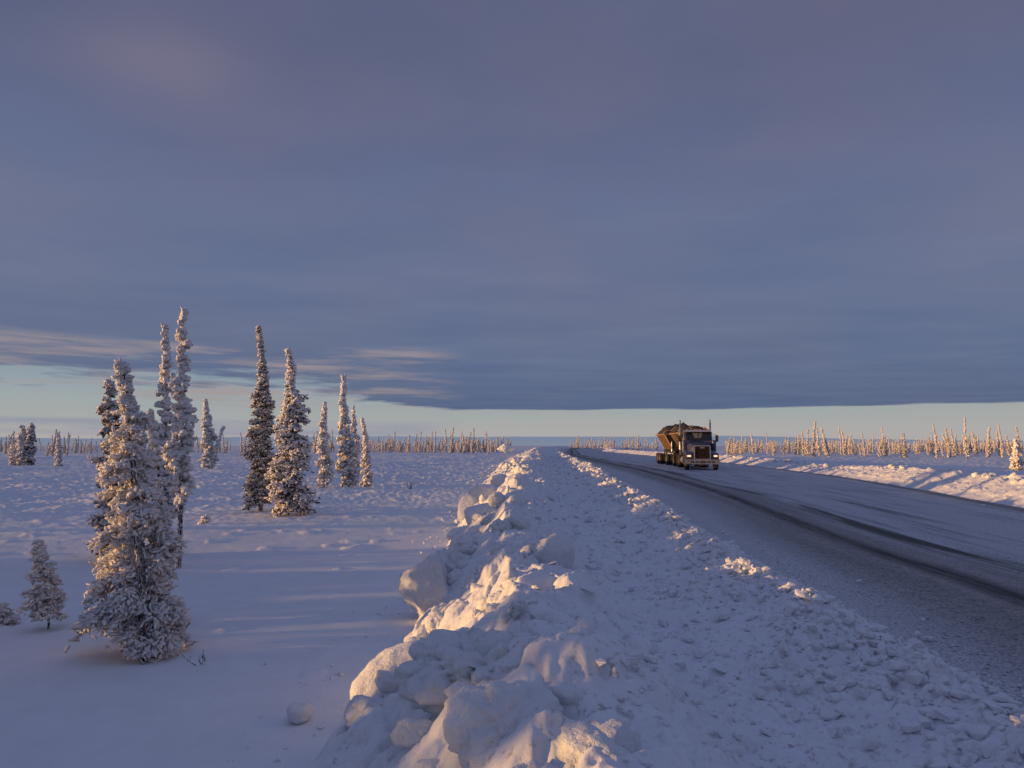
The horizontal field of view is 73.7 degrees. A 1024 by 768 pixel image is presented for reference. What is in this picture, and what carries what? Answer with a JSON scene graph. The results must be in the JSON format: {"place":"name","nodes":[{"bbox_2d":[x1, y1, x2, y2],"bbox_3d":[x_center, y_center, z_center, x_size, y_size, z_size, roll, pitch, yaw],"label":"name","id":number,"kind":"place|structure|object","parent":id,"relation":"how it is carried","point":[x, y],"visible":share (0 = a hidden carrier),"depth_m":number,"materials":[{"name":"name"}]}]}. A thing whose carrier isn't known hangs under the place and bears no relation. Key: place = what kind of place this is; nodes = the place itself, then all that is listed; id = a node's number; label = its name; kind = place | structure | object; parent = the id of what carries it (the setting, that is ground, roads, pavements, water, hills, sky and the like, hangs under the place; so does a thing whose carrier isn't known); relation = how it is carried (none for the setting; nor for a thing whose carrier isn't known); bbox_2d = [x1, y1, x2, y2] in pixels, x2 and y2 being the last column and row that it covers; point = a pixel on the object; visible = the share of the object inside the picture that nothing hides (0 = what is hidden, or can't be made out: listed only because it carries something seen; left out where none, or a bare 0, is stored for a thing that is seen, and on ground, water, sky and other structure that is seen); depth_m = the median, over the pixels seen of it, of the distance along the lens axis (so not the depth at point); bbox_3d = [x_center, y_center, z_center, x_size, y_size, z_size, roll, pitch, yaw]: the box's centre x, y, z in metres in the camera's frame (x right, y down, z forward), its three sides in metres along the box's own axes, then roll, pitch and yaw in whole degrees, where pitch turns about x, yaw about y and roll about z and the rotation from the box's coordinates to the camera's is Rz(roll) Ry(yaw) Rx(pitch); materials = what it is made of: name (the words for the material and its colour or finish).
{"place":"outdoors","nodes":[
{"label":"outdoors","id":0,"kind":"place"},
{"bbox_2d":[0,446,1023,767],"bbox_3d":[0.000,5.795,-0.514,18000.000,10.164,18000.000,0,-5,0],"label":"snow field","id":1,"kind":"structure","parent":0,"point":[272,604],"depth_m":11.15,"materials":[{"name":"snow"}]},
{"bbox_2d":[0,602,21,625],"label":"shrub","id":2,"kind":"object","parent":1,"relation":"on","point":[8,616],"visible":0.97,"depth_m":10.16,"materials":[{"name":"white plant"}]},
{"bbox_2d":[8,444,16,464],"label":"spruce tree","id":3,"kind":"object","parent":1,"relation":"on","point":[11,453],"visible":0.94,"depth_m":85.05,"materials":[{"name":"white plant"}]},
{"bbox_2d":[14,425,27,464],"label":"spruce tree","id":4,"kind":"object","parent":1,"relation":"on","point":[20,447],"visible":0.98,"depth_m":85.04,"materials":[{"name":"white plant"}]},
{"bbox_2d":[23,422,36,464],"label":"spruce tree","id":5,"kind":"object","parent":1,"relation":"on","point":[31,451],"visible":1,"depth_m":85.10,"materials":[{"name":"white plant"}]},
{"bbox_2d":[15,539,68,629],"bbox_3d":[-6.805,3.058,9.989,0.656,1.563,0.722,0,-5,0],"label":"young spruce","id":6,"kind":"object","parent":1,"relation":"on","point":[45,595],"visible":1,"depth_m":9.92,"materials":[{"name":"white plant"}]},
{"bbox_2d":[50,432,57,455],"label":"spruce tree","id":7,"kind":"object","parent":1,"relation":"on","point":[52,450],"visible":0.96,"depth_m":154.48,"materials":[{"name":"white plant"}]},
{"bbox_2d":[53,433,63,466],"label":"spruce tree","id":8,"kind":"object","parent":1,"relation":"on","point":[58,453],"visible":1,"depth_m":78.83,"materials":[{"name":"white plant"}]},
{"bbox_2d":[85,379,127,556],"bbox_3d":[-9.545,2.136,16.442,1.172,4.576,1.264,0,-5,0],"label":"spruce tree","id":9,"kind":"object","parent":1,"relation":"on","point":[107,408],"visible":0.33,"depth_m":16.27,"materials":[{"name":"white plant"}]},
{"bbox_2d":[64,357,198,664],"bbox_3d":[-4.881,1.688,8.963,1.568,4.114,1.484,0,-5,0],"label":"spruce tree","id":10,"kind":"object","parent":1,"relation":"on","point":[138,618],"visible":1,"depth_m":8.75,"materials":[{"name":"white plant"}]},
{"bbox_2d":[147,408,177,590],"bbox_3d":[-5.178,2.105,10.080,0.506,3.490,0.382,-1,-5,16],"label":"spruce tree","id":11,"kind":"object","parent":1,"relation":"on","point":[154,442],"visible":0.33,"depth_m":10.11,"materials":[{"name":"white plant"}]},
{"bbox_2d":[153,323,185,530],"bbox_3d":[-8.413,1.453,16.768,0.902,5.977,0.823,0,-5,0],"label":"spruce tree","id":12,"kind":"object","parent":1,"relation":"on","point":[163,431],"visible":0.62,"depth_m":16.68,"materials":[{"name":"white plant"}]},
{"bbox_2d":[161,307,198,568],"bbox_3d":[-7.331,1.276,15.049,0.812,5.992,0.789,0,-5,0],"label":"spruce tree","id":13,"kind":"object","parent":1,"relation":"on","point":[179,464],"visible":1,"depth_m":15.00,"materials":[{"name":"white plant"}]},
{"bbox_2d":[181,650,205,665],"bbox_3d":[-3.837,3.331,8.239,0.282,0.218,0.087,4,-6,-38],"label":"twig","id":14,"kind":"object","parent":1,"relation":"on","point":[198,659],"visible":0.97,"depth_m":8.28,"materials":[{"name":"brown plant"}]},
{"bbox_2d":[198,514,210,523],"bbox_3d":[-10.221,4.615,22.643,0.394,0.607,0.388,1,-5,-10],"label":"shrub","id":15,"kind":"object","parent":1,"relation":"on","point":[205,518],"visible":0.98,"depth_m":22.60,"materials":[{"name":"white plant"}]},
{"bbox_2d":[198,398,219,468],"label":"spruce tree","id":16,"kind":"object","parent":1,"relation":"on","point":[209,436],"visible":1,"depth_m":68.72,"materials":[{"name":"white plant"}]},
{"bbox_2d":[210,426,225,468],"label":"spruce tree","id":17,"kind":"object","parent":1,"relation":"on","point":[216,445],"visible":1,"depth_m":68.76,"materials":[{"name":"white plant"}]},
{"bbox_2d":[239,325,277,510],"bbox_3d":[-9.957,1.444,27.204,1.594,7.703,1.599,0,-5,0],"label":"spruce tree","id":18,"kind":"object","parent":1,"relation":"on","point":[257,483],"visible":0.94,"depth_m":26.96,"materials":[{"name":"white plant"}]},
{"bbox_2d":[263,348,320,516],"bbox_3d":[-8.185,1.891,25.608,2.109,6.545,1.934,0,-5,0],"label":"spruce tree","id":19,"kind":"object","parent":1,"relation":"on","point":[287,480],"visible":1,"depth_m":25.29,"materials":[{"name":"white plant"}]},
{"bbox_2d":[286,702,312,723],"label":"snow block","id":20,"kind":"object","parent":1,"relation":"on","point":[299,712],"depth_m":6.44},
{"bbox_2d":[312,431,317,453],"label":"spruce tree","id":21,"kind":"object","parent":1,"relation":"on","point":[314,448],"visible":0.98,"depth_m":204.79,"materials":[{"name":"white plant"}]},
{"bbox_2d":[315,401,333,486],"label":"spruce tree","id":22,"kind":"object","parent":1,"relation":"on","point":[324,460],"visible":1,"depth_m":41.78,"materials":[{"name":"white plant"}]},
{"bbox_2d":[335,374,359,486],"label":"spruce tree","id":23,"kind":"object","parent":1,"relation":"on","point":[345,465],"visible":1,"depth_m":42.62,"materials":[{"name":"white plant"}]},
{"bbox_2d":[350,406,360,474],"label":"spruce tree","id":24,"kind":"object","parent":1,"relation":"on","point":[354,424],"visible":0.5,"depth_m":54.73,"materials":[{"name":"white plant"}]},
{"bbox_2d":[359,418,373,486],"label":"spruce tree","id":25,"kind":"object","parent":1,"relation":"on","point":[365,461],"visible":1,"depth_m":44.37,"materials":[{"name":"white plant"}]},
{"bbox_2d":[398,553,449,615],"bbox_3d":[-1.334,3.063,10.389,0.787,0.997,0.913,1,-5,-8],"label":"snow block","id":26,"kind":"object","parent":1,"relation":"on","point":[423,587],"depth_m":10.11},
{"bbox_2d":[457,494,476,521],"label":"snow block","id":27,"kind":"object","parent":1,"relation":"on","point":[466,501],"depth_m":22.17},
{"bbox_2d":[0,436,1023,456],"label":"spruce forest","id":28,"kind":"object","parent":1,"relation":"on","point":[400,447],"visible":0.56,"depth_m":247.16,"materials":[{"name":"white plant"}]},
{"bbox_2d":[308,446,1023,767],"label":"snow bank","id":29,"kind":"structure","parent":1,"relation":"on","point":[550,654],"depth_m":5.04,"materials":[{"name":"snow"}]},
{"bbox_2d":[343,695,384,728],"bbox_3d":[-1.197,2.693,5.586,0.420,0.294,0.295,-19,7,26],"label":"snow block","id":30,"kind":"object","parent":29,"relation":"on","point":[357,706],"depth_m":5.51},
{"bbox_2d":[350,640,418,699],"bbox_3d":[-1.017,2.860,6.486,0.975,0.757,0.661,-32,14,-22],"label":"snow block","id":31,"kind":"object","parent":29,"relation":"on","point":[388,659],"depth_m":6.31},
{"bbox_2d":[374,669,398,692],"bbox_3d":[-1.047,2.579,5.886,0.291,0.195,0.361,25,-22,27],"label":"snow block","id":32,"kind":"object","parent":29,"relation":"on","point":[384,682],"depth_m":5.76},
{"bbox_2d":[387,747,404,761],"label":"snow block","id":33,"kind":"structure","parent":29,"relation":"on","point":[395,752],"depth_m":4.62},
{"bbox_2d":[390,718,433,748],"bbox_3d":[-0.582,2.293,4.468,0.450,0.208,0.277,21,-22,-26],"label":"snow block","id":34,"kind":"object","parent":29,"relation":"on","point":[409,733],"depth_m":4.35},
{"bbox_2d":[412,621,421,633],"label":"snow block","id":35,"kind":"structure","parent":29,"relation":"on","point":[417,625],"depth_m":7.96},
{"bbox_2d":[415,758,437,767],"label":"snow block","id":36,"kind":"object","parent":29,"relation":"on","point":[426,763],"depth_m":3.77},
{"bbox_2d":[425,610,443,633],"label":"snow block","id":37,"kind":"object","parent":29,"relation":"on","point":[433,618],"depth_m":7.43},
{"bbox_2d":[431,602,448,610],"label":"snow block","id":38,"kind":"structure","parent":29,"relation":"on","point":[442,605],"depth_m":8.01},
{"bbox_2d":[441,592,457,602],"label":"snow block","id":39,"kind":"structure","parent":29,"relation":"on","point":[447,597],"depth_m":9.59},
{"bbox_2d":[436,548,471,572],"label":"snow block","id":40,"kind":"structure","parent":29,"relation":"on","point":[452,558],"depth_m":10.76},
{"bbox_2d":[446,572,463,584],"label":"snow block","id":41,"kind":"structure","parent":29,"relation":"on","point":[452,577],"depth_m":10.39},
{"bbox_2d":[445,526,464,539],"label":"snow block","id":42,"kind":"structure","parent":29,"relation":"on","point":[450,534],"depth_m":14.73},
{"bbox_2d":[393,628,521,716],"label":"snow block","id":43,"kind":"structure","parent":29,"relation":"on","point":[438,671],"depth_m":4.61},
{"bbox_2d":[457,559,468,568],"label":"snow block","id":44,"kind":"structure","parent":29,"relation":"on","point":[461,565],"depth_m":10.63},
{"bbox_2d":[453,537,481,555],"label":"snow block","id":45,"kind":"object","parent":29,"relation":"on","point":[468,547],"depth_m":11.19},
{"bbox_2d":[470,609,480,618],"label":"snow block","id":46,"kind":"object","parent":29,"relation":"on","point":[474,613],"depth_m":6.84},
{"bbox_2d":[470,582,483,592],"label":"snow block","id":47,"kind":"object","parent":29,"relation":"on","point":[474,587],"depth_m":8.45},
{"bbox_2d":[472,513,483,520],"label":"snow block","id":48,"kind":"object","parent":29,"relation":"on","point":[476,516],"depth_m":14.69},
{"bbox_2d":[471,532,485,538],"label":"snow block","id":49,"kind":"object","parent":29,"relation":"on","point":[478,535],"depth_m":12.00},
{"bbox_2d":[464,503,494,524],"bbox_3d":[-0.701,3.449,17.920,1.107,1.007,1.058,31,4,-12],"label":"snow block","id":50,"kind":"object","parent":29,"relation":"on","point":[470,512],"depth_m":17.54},
{"bbox_2d":[476,597,487,610],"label":"snow block","id":51,"kind":"object","parent":29,"relation":"on","point":[481,604],"depth_m":6.95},
{"bbox_2d":[468,484,497,502],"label":"snow block","id":52,"kind":"object","parent":29,"relation":"on","point":[487,490],"depth_m":26.05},
{"bbox_2d":[479,494,486,502],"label":"snow block","id":53,"kind":"object","parent":29,"relation":"on","point":[482,498],"depth_m":19.85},
{"bbox_2d":[478,524,487,531],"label":"snow block","id":54,"kind":"object","parent":29,"relation":"on","point":[482,528],"depth_m":13.45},
{"bbox_2d":[480,513,493,524],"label":"snow block","id":55,"kind":"object","parent":29,"relation":"on","point":[486,520],"depth_m":13.86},
{"bbox_2d":[482,506,496,514],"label":"snow block","id":56,"kind":"object","parent":29,"relation":"on","point":[490,510],"depth_m":15.78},
{"bbox_2d":[485,602,498,612],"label":"snow block","id":57,"kind":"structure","parent":29,"relation":"on","point":[491,607],"depth_m":6.19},
{"bbox_2d":[486,727,502,742],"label":"snow block","id":58,"kind":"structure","parent":29,"relation":"on","point":[492,735],"depth_m":3.53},
{"bbox_2d":[487,590,501,603],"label":"snow block","id":59,"kind":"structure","parent":29,"relation":"on","point":[493,597],"depth_m":6.53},
{"bbox_2d":[489,543,504,554],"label":"snow block","id":60,"kind":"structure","parent":29,"relation":"on","point":[495,548],"depth_m":9.71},
{"bbox_2d":[488,491,508,507],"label":"snow block","id":61,"kind":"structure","parent":29,"relation":"on","point":[495,499],"depth_m":16.05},
{"bbox_2d":[490,473,506,486],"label":"snow block","id":62,"kind":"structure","parent":29,"relation":"on","point":[497,480],"depth_m":26.78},
{"bbox_2d":[489,518,511,531],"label":"snow block","id":63,"kind":"object","parent":29,"relation":"on","point":[500,524],"depth_m":11.51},
{"bbox_2d":[443,680,563,767],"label":"snow block","id":64,"kind":"object","parent":29,"relation":"on","point":[473,715],"depth_m":3.61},
{"bbox_2d":[497,443,513,452],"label":"snow block","id":65,"kind":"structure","parent":29,"relation":"on","point":[505,448],"depth_m":160.46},
{"bbox_2d":[501,612,511,623],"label":"snow block","id":66,"kind":"object","parent":29,"relation":"on","point":[506,617],"depth_m":5.51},
{"bbox_2d":[502,577,517,587],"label":"snow block","id":67,"kind":"object","parent":29,"relation":"on","point":[506,581],"depth_m":7.12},
{"bbox_2d":[505,473,523,480],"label":"snow block","id":68,"kind":"object","parent":29,"relation":"on","point":[509,477],"depth_m":25.32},
{"bbox_2d":[507,599,527,619],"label":"snow block","id":69,"kind":"object","parent":29,"relation":"on","point":[516,608],"depth_m":5.49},
{"bbox_2d":[506,492,529,504],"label":"snow block","id":70,"kind":"object","parent":29,"relation":"on","point":[518,498],"depth_m":15.65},
{"bbox_2d":[512,763,526,767],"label":"snow block","id":71,"kind":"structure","parent":29,"relation":"on","point":[522,765],"depth_m":3.16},
{"bbox_2d":[508,515,531,529],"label":"snow block","id":72,"kind":"object","parent":29,"relation":"on","point":[520,522],"depth_m":11.63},
{"bbox_2d":[520,467,528,473],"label":"snow block","id":73,"kind":"object","parent":29,"relation":"on","point":[523,470],"depth_m":30.14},
{"bbox_2d":[520,544,533,552],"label":"snow block","id":74,"kind":"object","parent":29,"relation":"on","point":[527,546],"depth_m":9.19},
{"bbox_2d":[527,760,545,767],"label":"snow block","id":75,"kind":"object","parent":29,"relation":"on","point":[536,764],"depth_m":3.10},
{"bbox_2d":[530,610,551,619],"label":"snow block","id":76,"kind":"object","parent":29,"relation":"on","point":[539,615],"depth_m":5.45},
{"bbox_2d":[532,533,574,568],"bbox_3d":[0.586,2.290,9.181,0.520,0.582,0.512,-4,-7,40],"label":"snow block","id":77,"kind":"object","parent":29,"relation":"on","point":[558,548],"depth_m":9.03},
{"bbox_2d":[543,615,568,626],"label":"snow block","id":78,"kind":"object","parent":29,"relation":"on","point":[550,619],"depth_m":5.37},
{"bbox_2d":[546,682,584,705],"bbox_3d":[0.314,1.757,3.829,0.274,0.123,0.196,14,-23,15],"label":"snow block","id":79,"kind":"object","parent":29,"relation":"on","point":[565,694],"depth_m":3.77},
{"bbox_2d":[554,720,630,766],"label":"snow block","id":80,"kind":"object","parent":29,"relation":"on","point":[574,742],"depth_m":2.89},
{"bbox_2d":[556,718,641,767],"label":"snow block","id":81,"kind":"object","parent":29,"relation":"on","point":[618,732],"depth_m":3.22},
{"bbox_2d":[227,451,1023,767],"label":"snow crumbs","id":82,"kind":"object","parent":29,"relation":"on","point":[965,733],"visible":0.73,"depth_m":5.28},
{"bbox_2d":[801,431,806,455],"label":"spruce tree","id":83,"kind":"object","parent":1,"relation":"on","point":[802,449],"visible":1,"depth_m":148.86,"materials":[{"name":"white plant"}]},
{"bbox_2d":[805,429,810,455],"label":"spruce tree","id":84,"kind":"object","parent":1,"relation":"on","point":[807,450],"visible":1,"depth_m":153.18,"materials":[{"name":"white plant"}]},
{"bbox_2d":[600,446,1023,507],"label":"snow bank","id":85,"kind":"structure","parent":1,"relation":"on","point":[1000,489],"depth_m":31.09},
{"bbox_2d":[810,421,816,456],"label":"spruce tree","id":86,"kind":"object","parent":1,"relation":"on","point":[813,454],"visible":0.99,"depth_m":149.28,"materials":[{"name":"white plant"}]},
{"bbox_2d":[816,427,820,456],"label":"spruce tree","id":87,"kind":"object","parent":1,"relation":"on","point":[819,449],"visible":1,"depth_m":147.46,"materials":[{"name":"white plant"}]},
{"bbox_2d":[820,428,826,455],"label":"spruce tree","id":88,"kind":"object","parent":1,"relation":"on","point":[823,437],"visible":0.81,"depth_m":151.47,"materials":[{"name":"white plant"}]},
{"bbox_2d":[824,439,830,456],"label":"spruce tree","id":89,"kind":"object","parent":1,"relation":"on","point":[828,450],"visible":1,"depth_m":147.84,"materials":[{"name":"white plant"}]},
{"bbox_2d":[838,427,842,454],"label":"spruce tree","id":90,"kind":"object","parent":1,"relation":"on","point":[841,452],"visible":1,"depth_m":174.36,"materials":[{"name":"white plant"}]},
{"bbox_2d":[841,431,847,455],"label":"spruce tree","id":91,"kind":"object","parent":1,"relation":"on","point":[844,447],"visible":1,"depth_m":160.46,"materials":[{"name":"white plant"}]},
{"bbox_2d":[847,433,851,453],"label":"spruce tree","id":92,"kind":"object","parent":1,"relation":"on","point":[849,448],"visible":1,"depth_m":189.31,"materials":[{"name":"white plant"}]},
{"bbox_2d":[877,438,883,456],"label":"spruce tree","id":93,"kind":"object","parent":1,"relation":"on","point":[879,453],"visible":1,"depth_m":147.42,"materials":[{"name":"white plant"}]},
{"bbox_2d":[881,427,885,455],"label":"spruce tree","id":94,"kind":"object","parent":1,"relation":"on","point":[883,447],"visible":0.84,"depth_m":159.44,"materials":[{"name":"white plant"}]},
{"bbox_2d":[902,433,907,456],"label":"spruce tree","id":95,"kind":"object","parent":1,"relation":"on","point":[904,447],"visible":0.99,"depth_m":145.23,"materials":[{"name":"white plant"}]},
{"bbox_2d":[932,424,939,457],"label":"spruce tree","id":96,"kind":"object","parent":1,"relation":"on","point":[936,444],"visible":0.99,"depth_m":134.51,"materials":[{"name":"white plant"}]},
{"bbox_2d":[944,428,951,457],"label":"spruce tree","id":97,"kind":"object","parent":1,"relation":"on","point":[949,450],"visible":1,"depth_m":137.13,"materials":[{"name":"white plant"}]},
{"bbox_2d":[950,429,956,456],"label":"spruce tree","id":98,"kind":"object","parent":1,"relation":"on","point":[953,449],"visible":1,"depth_m":148.41,"materials":[{"name":"white plant"}]},
{"bbox_2d":[962,417,969,458],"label":"spruce tree","id":99,"kind":"object","parent":1,"relation":"on","point":[965,442],"visible":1,"depth_m":129.61,"materials":[{"name":"white plant"}]},
{"bbox_2d":[973,436,977,454],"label":"spruce tree","id":100,"kind":"object","parent":1,"relation":"on","point":[975,448],"visible":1,"depth_m":170.82,"materials":[{"name":"white plant"}]},
{"bbox_2d":[986,427,990,457],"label":"spruce tree","id":101,"kind":"object","parent":1,"relation":"on","point":[988,442],"visible":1,"depth_m":139.02,"materials":[{"name":"white plant"}]},
{"bbox_2d":[996,431,1000,455],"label":"spruce tree","id":102,"kind":"object","parent":1,"relation":"on","point":[997,438],"visible":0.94,"depth_m":160.58,"materials":[{"name":"white plant"}]},
{"bbox_2d":[998,424,1003,458],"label":"spruce tree","id":103,"kind":"object","parent":1,"relation":"on","point":[1001,447],"visible":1,"depth_m":127.36,"materials":[{"name":"white plant"}]},
{"bbox_2d":[1005,435,1011,455],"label":"spruce tree","id":104,"kind":"object","parent":1,"relation":"on","point":[1008,449],"visible":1,"depth_m":162.82,"materials":[{"name":"white plant"}]},
{"bbox_2d":[1009,438,1023,469],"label":"spruce tree","id":105,"kind":"object","parent":1,"relation":"on","point":[1017,462],"visible":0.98,"depth_m":66.46,"materials":[{"name":"white plant"}]},
{"bbox_2d":[1015,426,1020,451],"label":"spruce tree","id":106,"kind":"object","parent":1,"relation":"on","point":[1017,435],"visible":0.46,"depth_m":144.26,"materials":[{"name":"white plant"}]},
{"bbox_2d":[0,436,1023,445],"bbox_3d":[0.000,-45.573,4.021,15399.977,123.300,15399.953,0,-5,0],"label":"hills","id":107,"kind":"structure","parent":0,"point":[533,441],"depth_m":6427.83,"materials":[{"name":"blue"}]},
{"bbox_2d":[0,0,1023,440],"label":"sky","id":108,"kind":"structure","parent":0,"point":[500,218],"materials":[{"name":"blue"}]},
{"bbox_2d":[559,447,1023,706],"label":"road","id":109,"kind":"structure","parent":0,"point":[948,567],"depth_m":13.32,"materials":[{"name":"asphalt"}]},
{"bbox_2d":[655,424,692,464],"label":"dump trailer","id":110,"kind":"object","parent":109,"relation":"on","point":[667,441],"visible":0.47,"depth_m":65.76,"materials":[{"name":"beige paint"}]},
{"bbox_2d":[669,422,706,465],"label":"dump trailer","id":111,"kind":"object","parent":109,"relation":"on","point":[674,433],"visible":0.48,"depth_m":58.97,"materials":[{"name":"beige paint"}]},
{"bbox_2d":[676,420,719,469],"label":"truck","id":112,"kind":"object","parent":109,"relation":"on","point":[697,446],"visible":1,"depth_m":52.64,"materials":[{"name":"paint"}]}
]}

